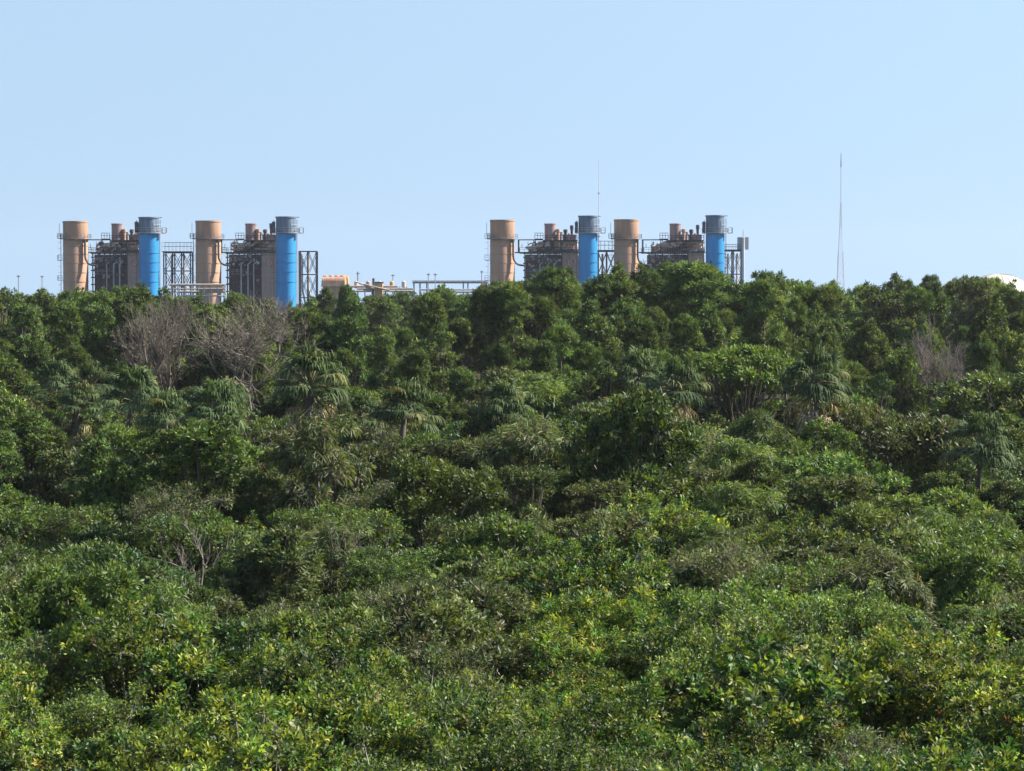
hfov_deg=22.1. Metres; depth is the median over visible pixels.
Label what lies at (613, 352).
pine tree
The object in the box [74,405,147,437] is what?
broadleaf bush
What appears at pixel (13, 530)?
broadleaf bush
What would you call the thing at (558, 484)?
broadleaf tree
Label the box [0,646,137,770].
twiggy shrub
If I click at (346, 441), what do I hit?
broadleaf bush
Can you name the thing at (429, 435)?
broadleaf bush
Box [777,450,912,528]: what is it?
broadleaf bush
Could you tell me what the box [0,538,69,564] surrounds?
leafy shrub
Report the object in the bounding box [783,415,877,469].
broadleaf bush
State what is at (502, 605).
broadleaf bush
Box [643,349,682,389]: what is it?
pine tree
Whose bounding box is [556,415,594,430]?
broadleaf bush
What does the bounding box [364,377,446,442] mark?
cabbage palm
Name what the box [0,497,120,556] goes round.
twiggy shrub
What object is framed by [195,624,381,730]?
leafy shrub
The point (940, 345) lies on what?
broadleaf tree
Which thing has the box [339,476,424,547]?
twiggy shrub
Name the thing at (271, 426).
broadleaf bush
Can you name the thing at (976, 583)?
broadleaf bush
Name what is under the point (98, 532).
broadleaf bush
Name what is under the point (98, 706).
leafy shrub
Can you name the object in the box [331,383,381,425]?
broadleaf tree
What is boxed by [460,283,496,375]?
pine tree
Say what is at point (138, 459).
broadleaf bush
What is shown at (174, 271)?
pipe tower
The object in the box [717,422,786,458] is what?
broadleaf bush
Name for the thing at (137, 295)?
broadleaf tree
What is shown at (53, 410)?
broadleaf bush
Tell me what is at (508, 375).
broadleaf bush
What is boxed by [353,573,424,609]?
twiggy shrub
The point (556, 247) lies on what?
boiler house
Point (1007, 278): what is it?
storage dome
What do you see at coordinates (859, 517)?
broadleaf bush
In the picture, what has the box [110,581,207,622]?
drooping bush
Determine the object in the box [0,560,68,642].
broadleaf bush
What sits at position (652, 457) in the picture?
broadleaf tree
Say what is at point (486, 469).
drooping bush
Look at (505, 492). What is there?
drooping bush
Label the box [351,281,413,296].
pipe rack
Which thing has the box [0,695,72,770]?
leafy shrub
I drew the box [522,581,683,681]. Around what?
leafy shrub
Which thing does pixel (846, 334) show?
broadleaf tree
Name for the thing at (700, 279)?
pine tree
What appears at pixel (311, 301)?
broadleaf tree
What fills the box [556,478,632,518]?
bush
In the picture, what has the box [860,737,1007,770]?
leafy shrub
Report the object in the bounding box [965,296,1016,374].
broadleaf tree
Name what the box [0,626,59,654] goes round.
twiggy shrub
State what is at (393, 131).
sky
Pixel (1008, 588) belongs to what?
broadleaf bush
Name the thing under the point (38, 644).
broadleaf bush
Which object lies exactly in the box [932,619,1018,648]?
broadleaf bush
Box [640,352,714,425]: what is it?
cabbage palm
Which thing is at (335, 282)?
tank house
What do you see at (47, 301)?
broadleaf tree
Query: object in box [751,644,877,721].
broadleaf bush
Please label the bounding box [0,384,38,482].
broadleaf bush
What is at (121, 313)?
pine tree
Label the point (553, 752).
leafy shrub
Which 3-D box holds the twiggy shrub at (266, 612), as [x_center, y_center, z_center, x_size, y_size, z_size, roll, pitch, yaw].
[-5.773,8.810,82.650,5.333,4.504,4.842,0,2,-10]
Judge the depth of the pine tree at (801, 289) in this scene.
277.30 m
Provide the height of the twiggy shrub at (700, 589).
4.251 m
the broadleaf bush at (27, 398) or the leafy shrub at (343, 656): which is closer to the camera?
the leafy shrub at (343, 656)
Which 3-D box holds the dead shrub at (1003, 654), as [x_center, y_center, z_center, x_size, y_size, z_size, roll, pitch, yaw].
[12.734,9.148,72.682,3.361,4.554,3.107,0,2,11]
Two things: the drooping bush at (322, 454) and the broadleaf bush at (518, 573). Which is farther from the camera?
the drooping bush at (322, 454)
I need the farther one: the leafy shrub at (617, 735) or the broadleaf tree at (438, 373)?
the broadleaf tree at (438, 373)
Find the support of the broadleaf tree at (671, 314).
on the ground
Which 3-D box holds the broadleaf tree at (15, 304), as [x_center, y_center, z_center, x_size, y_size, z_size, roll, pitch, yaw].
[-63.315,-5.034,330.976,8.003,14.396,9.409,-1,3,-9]
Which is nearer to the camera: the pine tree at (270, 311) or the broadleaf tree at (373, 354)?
the broadleaf tree at (373, 354)
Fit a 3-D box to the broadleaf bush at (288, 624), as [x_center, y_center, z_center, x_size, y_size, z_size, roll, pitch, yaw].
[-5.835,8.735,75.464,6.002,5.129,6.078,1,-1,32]
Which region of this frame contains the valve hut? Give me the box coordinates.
[356,278,388,319]
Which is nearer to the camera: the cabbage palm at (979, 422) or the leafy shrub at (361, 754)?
the leafy shrub at (361, 754)
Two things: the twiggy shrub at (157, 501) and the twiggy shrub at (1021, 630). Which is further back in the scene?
the twiggy shrub at (157, 501)
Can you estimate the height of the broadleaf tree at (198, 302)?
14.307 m
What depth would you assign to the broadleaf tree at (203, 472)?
116.35 m
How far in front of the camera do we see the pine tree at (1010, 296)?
300.88 m
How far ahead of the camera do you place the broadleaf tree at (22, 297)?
330.69 m
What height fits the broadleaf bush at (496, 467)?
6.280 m
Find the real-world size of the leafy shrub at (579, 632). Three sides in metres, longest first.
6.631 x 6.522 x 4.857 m
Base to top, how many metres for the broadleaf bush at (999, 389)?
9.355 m
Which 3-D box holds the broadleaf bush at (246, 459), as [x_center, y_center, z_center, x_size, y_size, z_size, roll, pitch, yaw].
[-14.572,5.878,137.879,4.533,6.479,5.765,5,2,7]
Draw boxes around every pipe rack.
[169,284,225,304]
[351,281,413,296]
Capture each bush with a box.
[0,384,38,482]
[0,527,15,552]
[0,557,144,647]
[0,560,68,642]
[4,438,132,534]
[6,392,90,496]
[13,634,200,745]
[22,389,128,417]
[31,500,71,542]
[37,429,66,498]
[37,541,197,586]
[41,410,119,447]
[47,408,104,436]
[50,519,227,608]
[71,433,92,446]
[72,421,156,473]
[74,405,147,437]
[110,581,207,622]
[115,462,160,512]
[118,614,259,708]
[120,559,222,612]
[127,439,227,514]
[130,426,162,444]
[155,402,265,435]
[157,401,265,429]
[173,600,216,623]
[192,523,326,616]
[197,591,247,621]
[214,437,262,514]
[229,462,333,529]
[236,400,271,420]
[239,425,309,447]
[243,428,269,442]
[245,602,388,651]
[249,421,290,434]
[253,410,312,428]
[259,407,377,580]
[291,396,348,419]
[292,515,380,602]
[301,587,396,612]
[310,607,389,638]
[327,436,421,516]
[330,391,417,440]
[335,422,369,449]
[338,544,448,602]
[355,531,418,594]
[356,451,504,549]
[357,432,460,549]
[363,580,531,678]
[370,428,420,440]
[380,574,541,671]
[386,532,452,577]
[407,430,472,454]
[409,419,493,441]
[418,508,542,558]
[419,468,511,544]
[420,553,520,623]
[442,421,463,433]
[443,513,567,579]
[457,398,581,467]
[459,435,491,465]
[461,408,578,515]
[462,365,542,420]
[470,458,498,479]
[473,435,531,489]
[484,553,608,629]
[497,370,585,421]
[503,509,554,553]
[533,534,624,570]
[545,507,656,551]
[546,445,659,513]
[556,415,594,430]
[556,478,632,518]
[558,384,716,549]
[562,396,608,420]
[569,369,649,401]
[599,389,726,432]
[656,601,768,675]
[671,524,761,570]
[672,561,744,586]
[674,480,797,563]
[677,431,727,476]
[677,461,736,543]
[690,435,781,531]
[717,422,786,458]
[724,407,796,482]
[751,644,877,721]
[763,537,860,568]
[770,440,874,521]
[772,425,804,464]
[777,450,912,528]
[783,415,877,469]
[796,397,889,468]
[798,534,939,626]
[803,500,938,559]
[839,392,880,455]
[842,516,942,566]
[845,408,980,503]
[862,553,962,607]
[866,484,998,528]
[897,503,956,546]
[897,541,1023,623]
[913,470,998,520]
[915,516,1023,590]
[920,370,1023,420]
[929,368,1023,433]
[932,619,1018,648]
[933,602,993,627]
[941,601,1023,662]
[945,446,1023,482]
[947,510,1023,594]
[971,571,1022,607]
[978,476,1023,531]
[1004,638,1023,671]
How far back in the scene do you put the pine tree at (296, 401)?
169.52 m
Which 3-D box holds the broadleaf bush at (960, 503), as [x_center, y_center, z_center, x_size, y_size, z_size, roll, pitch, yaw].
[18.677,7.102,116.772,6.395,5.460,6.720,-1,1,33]
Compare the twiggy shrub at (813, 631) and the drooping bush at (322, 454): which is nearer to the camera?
the twiggy shrub at (813, 631)
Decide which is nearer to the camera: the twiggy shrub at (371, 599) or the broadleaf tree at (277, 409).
the twiggy shrub at (371, 599)
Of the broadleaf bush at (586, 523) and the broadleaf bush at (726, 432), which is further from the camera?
the broadleaf bush at (726, 432)
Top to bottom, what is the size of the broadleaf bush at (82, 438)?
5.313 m
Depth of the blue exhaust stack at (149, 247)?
691.00 m
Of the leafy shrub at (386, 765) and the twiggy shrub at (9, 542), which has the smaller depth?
the leafy shrub at (386, 765)
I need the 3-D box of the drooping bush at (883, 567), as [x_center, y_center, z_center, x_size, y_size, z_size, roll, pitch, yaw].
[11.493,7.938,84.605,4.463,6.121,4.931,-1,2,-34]
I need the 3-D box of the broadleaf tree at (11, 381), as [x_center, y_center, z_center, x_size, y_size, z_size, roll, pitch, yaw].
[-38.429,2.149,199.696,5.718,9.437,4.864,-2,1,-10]
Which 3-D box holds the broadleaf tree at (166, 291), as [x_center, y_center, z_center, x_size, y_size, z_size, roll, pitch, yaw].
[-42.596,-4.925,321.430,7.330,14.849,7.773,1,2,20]
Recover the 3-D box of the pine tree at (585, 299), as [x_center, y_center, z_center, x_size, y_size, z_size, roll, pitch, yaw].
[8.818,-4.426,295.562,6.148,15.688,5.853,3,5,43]
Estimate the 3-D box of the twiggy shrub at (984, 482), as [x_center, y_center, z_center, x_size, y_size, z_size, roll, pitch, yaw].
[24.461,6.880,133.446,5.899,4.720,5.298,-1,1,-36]
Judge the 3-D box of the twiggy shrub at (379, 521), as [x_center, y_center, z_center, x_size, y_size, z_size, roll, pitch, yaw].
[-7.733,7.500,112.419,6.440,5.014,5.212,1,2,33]
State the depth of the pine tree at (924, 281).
329.87 m
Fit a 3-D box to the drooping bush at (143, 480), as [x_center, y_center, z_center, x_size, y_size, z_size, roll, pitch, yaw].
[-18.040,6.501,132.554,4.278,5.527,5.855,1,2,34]
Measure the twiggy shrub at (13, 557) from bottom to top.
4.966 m
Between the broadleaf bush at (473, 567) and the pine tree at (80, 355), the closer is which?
the broadleaf bush at (473, 567)
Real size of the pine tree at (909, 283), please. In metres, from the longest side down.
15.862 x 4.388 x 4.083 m
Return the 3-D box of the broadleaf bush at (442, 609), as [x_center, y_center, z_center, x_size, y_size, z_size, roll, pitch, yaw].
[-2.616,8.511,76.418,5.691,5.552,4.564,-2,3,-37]
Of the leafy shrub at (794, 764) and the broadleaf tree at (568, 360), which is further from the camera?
the broadleaf tree at (568, 360)
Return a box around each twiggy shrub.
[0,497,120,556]
[0,534,23,552]
[0,538,112,568]
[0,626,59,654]
[0,643,66,710]
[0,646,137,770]
[115,476,239,536]
[128,505,262,590]
[195,582,232,598]
[237,601,309,621]
[247,598,380,625]
[264,500,411,581]
[321,544,408,603]
[334,596,495,692]
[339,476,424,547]
[353,570,485,607]
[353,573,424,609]
[387,677,548,745]
[395,660,521,706]
[559,754,668,770]
[619,586,716,608]
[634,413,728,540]
[655,571,852,648]
[657,546,690,570]
[665,533,781,602]
[703,563,813,599]
[731,518,820,571]
[737,718,930,770]
[740,554,872,615]
[794,622,857,642]
[815,623,898,642]
[818,715,886,737]
[830,624,946,717]
[846,539,910,555]
[933,546,1023,605]
[962,476,1023,505]
[974,605,1023,644]
[980,585,1023,618]
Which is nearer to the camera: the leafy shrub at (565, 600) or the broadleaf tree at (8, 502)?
the leafy shrub at (565, 600)
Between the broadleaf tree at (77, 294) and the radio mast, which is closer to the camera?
the broadleaf tree at (77, 294)
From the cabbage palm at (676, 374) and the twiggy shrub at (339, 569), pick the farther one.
the cabbage palm at (676, 374)
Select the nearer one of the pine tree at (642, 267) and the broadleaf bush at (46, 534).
the broadleaf bush at (46, 534)
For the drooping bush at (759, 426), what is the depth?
149.72 m
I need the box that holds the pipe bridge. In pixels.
[413,281,488,294]
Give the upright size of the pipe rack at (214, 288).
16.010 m
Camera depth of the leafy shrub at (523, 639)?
76.62 m
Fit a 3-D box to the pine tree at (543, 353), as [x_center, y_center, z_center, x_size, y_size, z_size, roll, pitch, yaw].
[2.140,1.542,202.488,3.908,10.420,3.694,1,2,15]
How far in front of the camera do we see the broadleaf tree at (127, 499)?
124.17 m
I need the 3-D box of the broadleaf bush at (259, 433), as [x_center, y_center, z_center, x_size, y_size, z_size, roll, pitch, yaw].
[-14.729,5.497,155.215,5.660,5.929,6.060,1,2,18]
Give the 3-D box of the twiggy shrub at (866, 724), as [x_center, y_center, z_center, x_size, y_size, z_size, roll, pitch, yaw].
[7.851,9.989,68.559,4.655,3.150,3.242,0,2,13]
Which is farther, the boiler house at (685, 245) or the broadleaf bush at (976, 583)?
the boiler house at (685, 245)
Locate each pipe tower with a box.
[162,242,192,297]
[298,251,317,306]
[599,250,613,281]
[724,230,748,283]
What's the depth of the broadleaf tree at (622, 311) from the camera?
244.77 m
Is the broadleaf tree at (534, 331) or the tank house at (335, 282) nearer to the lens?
the broadleaf tree at (534, 331)
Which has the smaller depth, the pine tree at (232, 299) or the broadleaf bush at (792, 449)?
the broadleaf bush at (792, 449)
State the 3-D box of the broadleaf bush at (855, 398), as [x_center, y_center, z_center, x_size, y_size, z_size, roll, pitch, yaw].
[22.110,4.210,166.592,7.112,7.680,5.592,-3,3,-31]
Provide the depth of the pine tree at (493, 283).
294.19 m
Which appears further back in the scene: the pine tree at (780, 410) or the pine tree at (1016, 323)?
the pine tree at (1016, 323)
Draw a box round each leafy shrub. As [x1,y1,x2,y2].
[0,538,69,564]
[0,582,58,644]
[0,656,81,765]
[0,675,155,770]
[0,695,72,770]
[0,744,61,770]
[38,587,250,748]
[59,708,208,770]
[105,682,364,770]
[126,612,294,730]
[140,764,164,770]
[166,510,264,535]
[193,666,469,770]
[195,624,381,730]
[202,522,319,603]
[211,618,438,737]
[277,641,520,768]
[337,721,472,770]
[342,729,512,770]
[349,745,427,769]
[390,697,652,770]
[433,668,719,770]
[468,582,611,639]
[469,615,583,695]
[472,613,634,702]
[487,677,607,722]
[497,655,655,748]
[502,695,609,760]
[503,530,674,634]
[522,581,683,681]
[525,593,691,703]
[580,530,717,603]
[583,689,666,754]
[594,487,730,554]
[617,583,884,730]
[633,661,855,770]
[642,622,893,765]
[642,740,901,770]
[652,758,727,770]
[704,728,894,770]
[729,726,1023,770]
[736,508,865,563]
[745,564,931,652]
[771,611,1023,739]
[808,719,946,769]
[842,614,1010,720]
[860,626,1019,743]
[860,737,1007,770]
[899,678,1023,768]
[922,699,1023,759]
[947,626,1023,665]
[951,664,1023,744]
[952,738,1023,770]
[988,653,1023,716]
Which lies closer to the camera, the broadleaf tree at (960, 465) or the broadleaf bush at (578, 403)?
the broadleaf tree at (960, 465)
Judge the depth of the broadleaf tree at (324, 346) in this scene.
239.06 m
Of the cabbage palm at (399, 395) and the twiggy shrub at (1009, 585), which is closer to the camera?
the twiggy shrub at (1009, 585)
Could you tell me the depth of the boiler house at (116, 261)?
700.53 m
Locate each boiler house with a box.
[88,222,138,292]
[221,223,275,306]
[515,223,577,280]
[639,223,704,272]
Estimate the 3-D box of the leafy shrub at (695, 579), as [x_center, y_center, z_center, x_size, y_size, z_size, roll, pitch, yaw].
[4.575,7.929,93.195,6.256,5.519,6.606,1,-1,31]
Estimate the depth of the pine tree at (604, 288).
274.82 m
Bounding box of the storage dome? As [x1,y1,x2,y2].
[981,274,1023,291]
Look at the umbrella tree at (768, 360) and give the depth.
170.39 m
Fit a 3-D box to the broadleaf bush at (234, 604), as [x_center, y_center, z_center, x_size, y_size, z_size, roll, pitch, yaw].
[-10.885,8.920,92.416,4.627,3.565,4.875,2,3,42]
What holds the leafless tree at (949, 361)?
on the ground
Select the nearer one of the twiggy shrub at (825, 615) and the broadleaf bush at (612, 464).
the twiggy shrub at (825, 615)
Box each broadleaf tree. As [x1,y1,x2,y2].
[0,286,17,357]
[0,345,9,362]
[0,353,42,396]
[0,407,77,536]
[0,429,30,501]
[0,469,8,510]
[0,487,47,552]
[1,290,27,339]
[8,287,48,342]
[8,303,51,390]
[13,286,82,354]
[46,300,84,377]
[55,285,101,351]
[59,428,137,536]
[70,304,116,384]
[72,285,125,379]
[106,281,165,346]
[110,302,158,412]
[117,453,151,467]
[120,408,279,524]
[121,450,196,516]
[122,388,153,418]
[149,307,196,404]
[153,286,185,305]
[172,318,220,401]
[176,386,199,401]
[189,289,225,381]
[191,302,232,386]
[198,314,249,386]
[213,289,239,327]
[229,311,280,396]
[238,443,304,522]
[246,385,273,416]
[261,380,299,420]
[266,300,320,354]
[280,361,337,414]
[301,296,331,347]
[301,299,320,309]
[316,314,351,398]
[325,290,373,396]
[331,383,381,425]
[356,348,401,395]
[358,291,400,368]
[362,295,382,345]
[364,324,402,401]
[375,291,407,371]
[398,291,424,342]
[406,321,465,431]
[408,385,452,433]
[410,438,482,526]
[413,283,470,381]
[445,293,490,400]
[465,381,495,422]
[489,463,560,551]
[496,275,563,371]
[505,388,538,418]
[522,466,579,530]
[526,369,585,407]
[543,411,580,457]
[544,311,579,378]
[555,358,632,419]
[567,292,620,378]
[575,401,626,444]
[594,295,645,370]
[614,414,675,498]
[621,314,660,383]
[648,260,726,359]
[690,296,738,399]
[706,453,792,534]
[710,280,759,388]
[741,269,817,413]
[781,400,829,431]
[786,470,880,552]
[789,377,820,398]
[802,299,847,399]
[804,279,822,320]
[811,436,838,453]
[819,316,858,393]
[822,278,865,343]
[843,318,894,396]
[844,279,905,352]
[854,370,900,414]
[862,367,902,413]
[872,343,929,415]
[877,272,926,348]
[877,413,927,460]
[883,342,931,391]
[913,274,954,362]
[916,454,989,518]
[920,322,949,400]
[933,377,963,413]
[942,274,998,373]
[942,286,975,336]
[946,389,992,421]
[958,407,1023,465]
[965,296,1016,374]
[993,323,1023,375]
[998,278,1016,359]
[1009,479,1023,530]
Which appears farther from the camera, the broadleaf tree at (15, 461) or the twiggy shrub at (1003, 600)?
the broadleaf tree at (15, 461)
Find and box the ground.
[25,304,1000,770]
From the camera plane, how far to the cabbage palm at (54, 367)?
183.67 m
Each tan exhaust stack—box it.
[57,221,96,291]
[190,220,230,304]
[485,220,524,283]
[608,219,649,278]
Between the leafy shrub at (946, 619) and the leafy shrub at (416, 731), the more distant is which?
the leafy shrub at (946, 619)
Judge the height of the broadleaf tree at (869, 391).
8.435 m
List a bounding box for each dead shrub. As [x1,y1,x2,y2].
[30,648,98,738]
[148,511,238,590]
[316,519,393,606]
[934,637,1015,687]
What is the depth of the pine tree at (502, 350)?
212.33 m
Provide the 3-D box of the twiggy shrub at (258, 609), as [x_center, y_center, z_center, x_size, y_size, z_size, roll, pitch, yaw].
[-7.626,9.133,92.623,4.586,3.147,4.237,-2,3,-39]
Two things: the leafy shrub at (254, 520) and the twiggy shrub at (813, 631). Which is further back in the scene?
the leafy shrub at (254, 520)
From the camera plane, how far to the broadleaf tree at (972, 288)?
315.63 m
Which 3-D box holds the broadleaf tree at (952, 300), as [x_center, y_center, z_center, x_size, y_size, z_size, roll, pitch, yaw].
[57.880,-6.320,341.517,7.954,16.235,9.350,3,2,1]
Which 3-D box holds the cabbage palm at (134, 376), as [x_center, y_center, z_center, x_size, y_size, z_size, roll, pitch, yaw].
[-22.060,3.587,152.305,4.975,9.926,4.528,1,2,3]
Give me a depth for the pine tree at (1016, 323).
241.85 m
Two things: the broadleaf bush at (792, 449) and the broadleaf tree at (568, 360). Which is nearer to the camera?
the broadleaf bush at (792, 449)
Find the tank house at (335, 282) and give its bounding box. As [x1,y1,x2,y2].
[321,275,349,307]
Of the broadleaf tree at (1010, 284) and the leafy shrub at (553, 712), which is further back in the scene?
the broadleaf tree at (1010, 284)
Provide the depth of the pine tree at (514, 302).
245.26 m
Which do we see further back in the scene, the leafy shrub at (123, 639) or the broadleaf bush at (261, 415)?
the broadleaf bush at (261, 415)
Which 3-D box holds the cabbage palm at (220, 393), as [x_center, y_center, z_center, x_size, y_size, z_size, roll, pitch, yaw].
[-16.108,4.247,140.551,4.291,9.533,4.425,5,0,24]
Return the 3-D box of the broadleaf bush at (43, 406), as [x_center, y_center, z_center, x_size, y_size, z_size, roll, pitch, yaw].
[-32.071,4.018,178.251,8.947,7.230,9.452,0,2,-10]
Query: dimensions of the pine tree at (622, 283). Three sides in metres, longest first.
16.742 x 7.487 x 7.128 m
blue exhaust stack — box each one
[134,217,166,297]
[271,216,303,313]
[573,215,604,285]
[702,215,732,273]
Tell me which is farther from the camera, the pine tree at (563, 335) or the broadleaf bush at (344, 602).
the pine tree at (563, 335)
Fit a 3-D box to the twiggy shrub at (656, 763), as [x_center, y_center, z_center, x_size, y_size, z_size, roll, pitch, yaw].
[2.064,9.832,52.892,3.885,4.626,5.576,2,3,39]
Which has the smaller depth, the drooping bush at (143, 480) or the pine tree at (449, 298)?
the drooping bush at (143, 480)
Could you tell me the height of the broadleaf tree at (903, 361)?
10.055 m
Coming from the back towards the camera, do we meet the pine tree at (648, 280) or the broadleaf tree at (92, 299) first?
the broadleaf tree at (92, 299)
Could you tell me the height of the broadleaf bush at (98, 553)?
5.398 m
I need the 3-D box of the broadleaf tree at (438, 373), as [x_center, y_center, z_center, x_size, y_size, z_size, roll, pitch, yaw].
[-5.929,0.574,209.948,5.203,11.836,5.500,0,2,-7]
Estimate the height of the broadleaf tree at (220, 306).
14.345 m
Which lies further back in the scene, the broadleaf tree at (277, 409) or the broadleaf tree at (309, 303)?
the broadleaf tree at (309, 303)
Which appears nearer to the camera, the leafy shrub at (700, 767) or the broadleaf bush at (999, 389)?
the leafy shrub at (700, 767)
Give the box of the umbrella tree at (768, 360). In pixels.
[682,342,804,430]
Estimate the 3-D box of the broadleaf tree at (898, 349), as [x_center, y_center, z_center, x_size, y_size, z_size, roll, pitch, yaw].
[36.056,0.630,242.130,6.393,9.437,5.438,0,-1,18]
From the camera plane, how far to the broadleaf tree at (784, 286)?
273.17 m
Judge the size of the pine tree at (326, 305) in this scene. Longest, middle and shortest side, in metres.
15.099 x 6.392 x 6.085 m
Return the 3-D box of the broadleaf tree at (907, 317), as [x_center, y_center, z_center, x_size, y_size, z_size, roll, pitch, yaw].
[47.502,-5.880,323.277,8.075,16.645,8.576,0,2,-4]
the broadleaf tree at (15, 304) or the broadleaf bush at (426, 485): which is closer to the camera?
the broadleaf bush at (426, 485)
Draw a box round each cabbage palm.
[20,357,76,395]
[52,379,104,444]
[66,359,117,402]
[90,362,162,442]
[132,386,188,437]
[169,375,250,434]
[208,375,249,409]
[265,336,350,431]
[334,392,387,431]
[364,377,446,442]
[466,376,534,436]
[612,345,669,390]
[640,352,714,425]
[772,340,853,445]
[937,409,1019,494]
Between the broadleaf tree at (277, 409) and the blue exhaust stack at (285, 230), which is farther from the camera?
the blue exhaust stack at (285, 230)
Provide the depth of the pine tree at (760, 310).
234.48 m
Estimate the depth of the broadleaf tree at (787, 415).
164.98 m
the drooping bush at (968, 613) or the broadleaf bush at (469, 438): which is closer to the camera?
the drooping bush at (968, 613)
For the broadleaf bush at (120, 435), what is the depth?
147.50 m
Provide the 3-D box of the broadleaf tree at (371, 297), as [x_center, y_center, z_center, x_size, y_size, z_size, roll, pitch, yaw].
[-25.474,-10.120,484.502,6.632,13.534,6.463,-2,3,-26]
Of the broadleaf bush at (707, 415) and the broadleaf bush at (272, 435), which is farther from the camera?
the broadleaf bush at (707, 415)
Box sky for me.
[0,0,1023,303]
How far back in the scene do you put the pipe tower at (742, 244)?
703.06 m
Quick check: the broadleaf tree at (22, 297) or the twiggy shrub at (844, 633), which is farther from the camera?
the broadleaf tree at (22, 297)
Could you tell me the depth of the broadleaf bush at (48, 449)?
158.64 m
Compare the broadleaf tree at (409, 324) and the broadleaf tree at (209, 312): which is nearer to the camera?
the broadleaf tree at (209, 312)
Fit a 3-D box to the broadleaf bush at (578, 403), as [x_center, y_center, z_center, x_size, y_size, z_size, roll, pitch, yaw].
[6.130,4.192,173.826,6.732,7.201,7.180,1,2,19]
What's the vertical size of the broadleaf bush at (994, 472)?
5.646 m
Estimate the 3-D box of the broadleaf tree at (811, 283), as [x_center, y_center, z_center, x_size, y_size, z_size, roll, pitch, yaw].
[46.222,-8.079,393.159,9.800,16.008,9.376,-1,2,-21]
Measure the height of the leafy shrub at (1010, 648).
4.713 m
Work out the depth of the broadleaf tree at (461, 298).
336.51 m
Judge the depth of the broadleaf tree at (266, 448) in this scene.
133.53 m
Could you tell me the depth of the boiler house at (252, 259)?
700.55 m
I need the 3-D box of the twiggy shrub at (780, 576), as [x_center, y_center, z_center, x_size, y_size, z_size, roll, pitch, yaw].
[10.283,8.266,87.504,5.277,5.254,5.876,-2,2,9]
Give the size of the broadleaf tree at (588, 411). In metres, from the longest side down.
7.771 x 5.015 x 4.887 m
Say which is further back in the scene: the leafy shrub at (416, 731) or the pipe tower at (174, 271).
the pipe tower at (174, 271)
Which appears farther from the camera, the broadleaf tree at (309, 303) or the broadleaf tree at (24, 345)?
the broadleaf tree at (309, 303)
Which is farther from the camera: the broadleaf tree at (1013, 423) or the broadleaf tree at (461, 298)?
the broadleaf tree at (461, 298)
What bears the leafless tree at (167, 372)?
on the ground
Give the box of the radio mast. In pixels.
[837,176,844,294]
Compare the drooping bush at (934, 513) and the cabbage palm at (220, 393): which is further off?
the cabbage palm at (220, 393)
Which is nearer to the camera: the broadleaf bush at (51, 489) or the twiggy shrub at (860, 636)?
the twiggy shrub at (860, 636)
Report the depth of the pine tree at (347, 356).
213.23 m
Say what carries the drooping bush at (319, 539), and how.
on the ground
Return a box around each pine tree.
[0,337,21,394]
[22,342,53,395]
[49,289,76,381]
[57,343,92,384]
[104,302,156,394]
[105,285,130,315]
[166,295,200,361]
[222,292,251,382]
[241,298,265,367]
[259,297,279,372]
[273,320,297,381]
[279,305,327,386]
[292,378,334,426]
[315,286,337,336]
[325,346,361,400]
[331,284,359,334]
[390,327,415,381]
[392,290,414,355]
[397,291,449,390]
[402,347,430,386]
[428,287,459,352]
[439,400,464,421]
[442,317,478,402]
[444,368,476,427]
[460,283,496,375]
[468,284,524,384]
[478,278,514,342]
[479,337,516,381]
[492,281,537,371]
[522,295,564,372]
[526,264,586,352]
[526,340,557,375]
[540,321,581,379]
[557,274,584,324]
[573,341,604,387]
[579,271,625,363]
[579,278,593,318]
[601,260,636,310]
[602,268,644,328]
[602,341,626,387]
[629,259,649,304]
[636,268,674,356]
[640,307,681,373]
[643,259,682,356]
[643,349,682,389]
[656,259,745,358]
[665,381,692,394]
[666,312,711,397]
[715,307,754,427]
[732,276,796,404]
[737,282,761,375]
[750,269,785,402]
[773,394,810,430]
[774,296,816,429]
[788,280,828,345]
[802,282,851,344]
[807,331,855,403]
[828,393,854,404]
[842,283,872,312]
[845,360,871,396]
[892,285,946,356]
[895,277,914,330]
[910,322,949,410]
[917,272,943,311]
[937,372,959,395]
[947,325,973,387]
[966,277,1007,328]
[967,329,1006,390]
[971,286,1023,369]
[1006,311,1023,370]
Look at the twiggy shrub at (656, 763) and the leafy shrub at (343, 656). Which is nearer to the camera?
the twiggy shrub at (656, 763)
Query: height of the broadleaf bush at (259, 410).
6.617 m
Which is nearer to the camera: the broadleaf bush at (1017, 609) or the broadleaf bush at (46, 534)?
the broadleaf bush at (1017, 609)
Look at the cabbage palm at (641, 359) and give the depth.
174.50 m
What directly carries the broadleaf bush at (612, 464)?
on the ground
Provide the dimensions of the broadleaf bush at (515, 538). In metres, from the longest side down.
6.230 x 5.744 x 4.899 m
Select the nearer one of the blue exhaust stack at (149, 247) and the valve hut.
the valve hut
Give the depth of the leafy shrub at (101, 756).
58.75 m
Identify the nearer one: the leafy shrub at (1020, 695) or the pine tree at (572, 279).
the leafy shrub at (1020, 695)
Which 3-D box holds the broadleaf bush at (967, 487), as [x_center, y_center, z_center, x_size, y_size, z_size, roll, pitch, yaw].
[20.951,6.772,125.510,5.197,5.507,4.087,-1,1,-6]
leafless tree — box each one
[109,301,183,417]
[141,290,209,390]
[175,292,322,409]
[898,313,972,407]
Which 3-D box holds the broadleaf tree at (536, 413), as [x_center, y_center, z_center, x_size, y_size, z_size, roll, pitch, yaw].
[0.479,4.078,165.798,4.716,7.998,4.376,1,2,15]
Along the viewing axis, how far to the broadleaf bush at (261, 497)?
123.91 m

